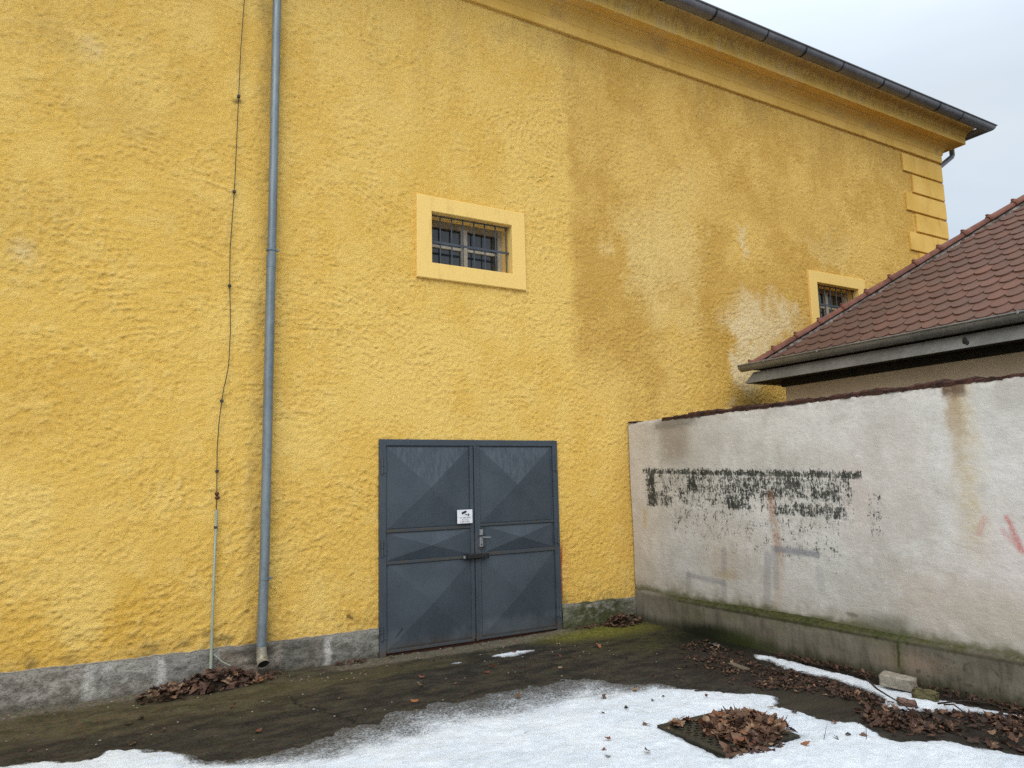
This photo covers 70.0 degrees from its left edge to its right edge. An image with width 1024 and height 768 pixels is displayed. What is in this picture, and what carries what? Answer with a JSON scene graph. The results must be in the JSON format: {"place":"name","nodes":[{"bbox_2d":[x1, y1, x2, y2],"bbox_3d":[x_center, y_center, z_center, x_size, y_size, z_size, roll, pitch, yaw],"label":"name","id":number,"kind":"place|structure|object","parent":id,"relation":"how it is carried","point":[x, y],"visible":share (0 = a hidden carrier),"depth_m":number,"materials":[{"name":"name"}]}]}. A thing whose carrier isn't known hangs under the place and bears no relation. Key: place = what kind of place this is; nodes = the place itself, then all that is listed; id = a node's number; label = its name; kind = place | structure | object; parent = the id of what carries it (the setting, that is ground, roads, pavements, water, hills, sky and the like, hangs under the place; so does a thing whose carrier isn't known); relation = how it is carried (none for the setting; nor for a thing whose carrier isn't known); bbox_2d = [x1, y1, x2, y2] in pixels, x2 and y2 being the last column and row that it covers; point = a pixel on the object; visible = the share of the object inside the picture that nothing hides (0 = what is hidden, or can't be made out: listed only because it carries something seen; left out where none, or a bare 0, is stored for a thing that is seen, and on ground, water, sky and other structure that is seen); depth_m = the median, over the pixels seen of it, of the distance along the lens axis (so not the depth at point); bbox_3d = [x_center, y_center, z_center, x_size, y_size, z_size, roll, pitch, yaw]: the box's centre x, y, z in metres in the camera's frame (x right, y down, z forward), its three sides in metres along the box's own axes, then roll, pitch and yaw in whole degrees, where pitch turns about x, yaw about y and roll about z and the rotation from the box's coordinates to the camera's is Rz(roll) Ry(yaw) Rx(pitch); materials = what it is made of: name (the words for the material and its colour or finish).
{"place":"outdoors","nodes":[
{"label":"outdoors","id":0,"kind":"place"},
{"bbox_2d":[0,611,1023,766],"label":"ground","id":1,"kind":"structure","parent":0,"point":[298,721],"depth_m":5.70,"materials":[{"name":"brown soil"}]},
{"bbox_2d":[134,665,285,703],"bbox_3d":[-2.472,2.451,6.101,1.240,0.178,0.440,4,-9,-35],"label":"leaf pile","id":2,"kind":"object","parent":1,"relation":"on","point":[212,680],"visible":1,"depth_m":6.00,"materials":[{"name":"brown plant"}]},
{"bbox_2d":[3,636,656,751],"bbox_3d":[-1.137,2.501,6.113,5.309,0.011,1.762,3,-9,-30],"label":"grit","id":3,"kind":"object","parent":1,"relation":"on","point":[327,677],"visible":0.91,"depth_m":6.27,"materials":[{"name":"gravel"}]},
{"bbox_2d":[334,658,366,665],"bbox_3d":[-1.505,2.577,6.797,0.337,0.054,0.139,3,-9,-30],"label":"leaf pile","id":4,"kind":"object","parent":1,"relation":"on","point":[348,661],"visible":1,"depth_m":6.78,"materials":[{"name":"brown plant"}]},
{"bbox_2d":[13,628,769,759],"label":"leaf crumbs","id":5,"kind":"object","parent":1,"relation":"on","point":[398,665],"visible":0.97,"depth_m":5.84,"materials":[{"name":"brown plant"}]},
{"bbox_2d":[0,0,997,713],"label":"yellow building","id":6,"kind":"structure","parent":1,"relation":"on","point":[322,322],"depth_m":7.45,"materials":[{"name":"paint"}]},
{"bbox_2d":[457,509,472,523],"bbox_3d":[-0.490,1.380,7.612,0.176,0.140,0.006,3,-9,-30],"label":"warning sign","id":7,"kind":"object","parent":6,"relation":"attached to","point":[464,516],"visible":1,"depth_m":7.61,"materials":[{"name":"plastic"}]},
{"bbox_2d":[415,193,525,290],"bbox_3d":[-0.521,-1.538,8.278,1.352,0.920,0.376,3,-9,-30],"label":"window","id":8,"kind":"structure","parent":6,"relation":"in","point":[457,241],"depth_m":8.24,"materials":[{"name":"paint"}]},
{"bbox_2d":[378,439,562,657],"bbox_3d":[-0.402,1.652,7.711,2.115,2.117,0.225,3,-9,-30],"label":"metal door","id":9,"kind":"structure","parent":6,"relation":"in","point":[443,582],"depth_m":7.61,"materials":[{"name":"blue paint"}]},
{"bbox_2d":[807,270,864,323],"bbox_3d":[4.977,-1.214,11.456,1.352,0.920,0.376,3,-9,-30],"label":"window","id":10,"kind":"structure","parent":6,"relation":"in","point":[827,291],"depth_m":11.38,"materials":[{"name":"paint"}]},
{"bbox_2d":[0,642,1023,767],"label":"snow","id":11,"kind":"structure","parent":1,"relation":"on","point":[566,724],"depth_m":4.60,"materials":[{"name":"white snow"}]},
{"bbox_2d":[879,670,917,692],"bbox_3d":[2.914,2.245,5.518,0.120,0.091,0.240,1,-3,-44],"label":"concrete block","id":12,"kind":"object","parent":11,"relation":"on","point":[894,680],"depth_m":5.48,"materials":[{"name":"grey concrete"}]},
{"bbox_2d":[896,696,916,707],"bbox_3d":[2.790,2.252,5.163,0.129,0.046,0.070,4,7,19],"label":"broken brick","id":13,"kind":"object","parent":11,"relation":"on","point":[910,703],"visible":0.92,"depth_m":5.15,"materials":[{"name":"red brick"}]},
{"bbox_2d":[912,687,939,701],"bbox_3d":[2.989,2.252,5.279,0.173,0.090,0.122,0,-10,37],"label":"mossy stone","id":14,"kind":"object","parent":11,"relation":"on","point":[925,694],"visible":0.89,"depth_m":5.25,"materials":[{"name":"green stone"}]},
{"bbox_2d":[574,613,643,629],"bbox_3d":[1.105,2.668,8.235,0.950,0.142,0.347,3,-9,-30],"label":"leaf pile","id":15,"kind":"object","parent":1,"relation":"on","point":[616,620],"visible":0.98,"depth_m":8.26,"materials":[{"name":"brown plant"}]},
{"bbox_2d":[657,709,799,757],"bbox_3d":[1.392,2.263,4.739,0.651,0.040,0.651,3,-9,-30],"label":"drain grate","id":16,"kind":"object","parent":1,"relation":"on","point":[690,731],"visible":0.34,"depth_m":4.62,"materials":[{"name":"metal"}]},
{"bbox_2d":[667,703,797,758],"bbox_3d":[1.456,2.183,4.729,0.810,0.165,0.797,3,-9,-30],"label":"leaf pile","id":17,"kind":"object","parent":16,"relation":"on","point":[737,727],"visible":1,"depth_m":4.65,"materials":[{"name":"brown plant"}]},
{"bbox_2d":[628,372,1023,710],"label":"boundary wall","id":18,"kind":"structure","parent":1,"relation":"on","point":[877,531],"depth_m":6.25,"materials":[{"name":"paint"}]},
{"bbox_2d":[676,639,1023,753],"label":"leaf litter","id":19,"kind":"object","parent":1,"relation":"on","point":[886,719],"visible":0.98,"depth_m":5.02,"materials":[{"name":"brown plant"}]},
{"bbox_2d":[727,662,749,670],"bbox_3d":[1.964,2.448,6.332,0.063,0.016,0.242,1,-8,-18],"label":"old board","id":20,"kind":"object","parent":19,"relation":"on","point":[736,665],"visible":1,"depth_m":6.30,"materials":[{"name":"brown wood"}]},
{"bbox_2d":[765,668,806,682],"bbox_3d":[2.249,2.386,5.994,0.018,0.020,0.510,1,-8,-19],"label":"twig","id":21,"kind":"object","parent":19,"relation":"on","point":[783,673],"visible":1,"depth_m":6.04,"materials":[{"name":"wood"}]},
{"bbox_2d":[865,677,914,713],"bbox_3d":[2.719,2.241,5.276,0.015,0.071,0.669,-1,-8,0],"label":"twig","id":22,"kind":"object","parent":19,"relation":"on","point":[871,683],"visible":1,"depth_m":5.36,"materials":[{"name":"brown wood"}]},
{"bbox_2d":[943,704,993,728],"bbox_3d":[3.024,2.198,4.872,0.041,0.040,0.498,-1,-8,-1],"label":"twig","id":23,"kind":"object","parent":19,"relation":"on","point":[966,714],"visible":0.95,"depth_m":4.85,"materials":[{"name":"brown wood"}]},
{"bbox_2d":[937,700,1017,712],"bbox_3d":[3.156,2.183,4.964,0.468,0.051,0.040,-6,-9,33],"label":"twig","id":24,"kind":"object","parent":19,"relation":"on","point":[938,703],"visible":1,"depth_m":5.00,"materials":[{"name":"brown wood"}]},
{"bbox_2d":[702,0,1023,239],"label":"sky","id":25,"kind":"structure","parent":0,"point":[966,55],"materials":[{"name":"white"}]},
{"bbox_2d":[737,195,1023,400],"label":"house","id":26,"kind":"structure","parent":0,"point":[952,309],"depth_m":8.26,"materials":[{"name":"plaster"},{"name":"clay tile"},{"name":"zinc"}]}
]}

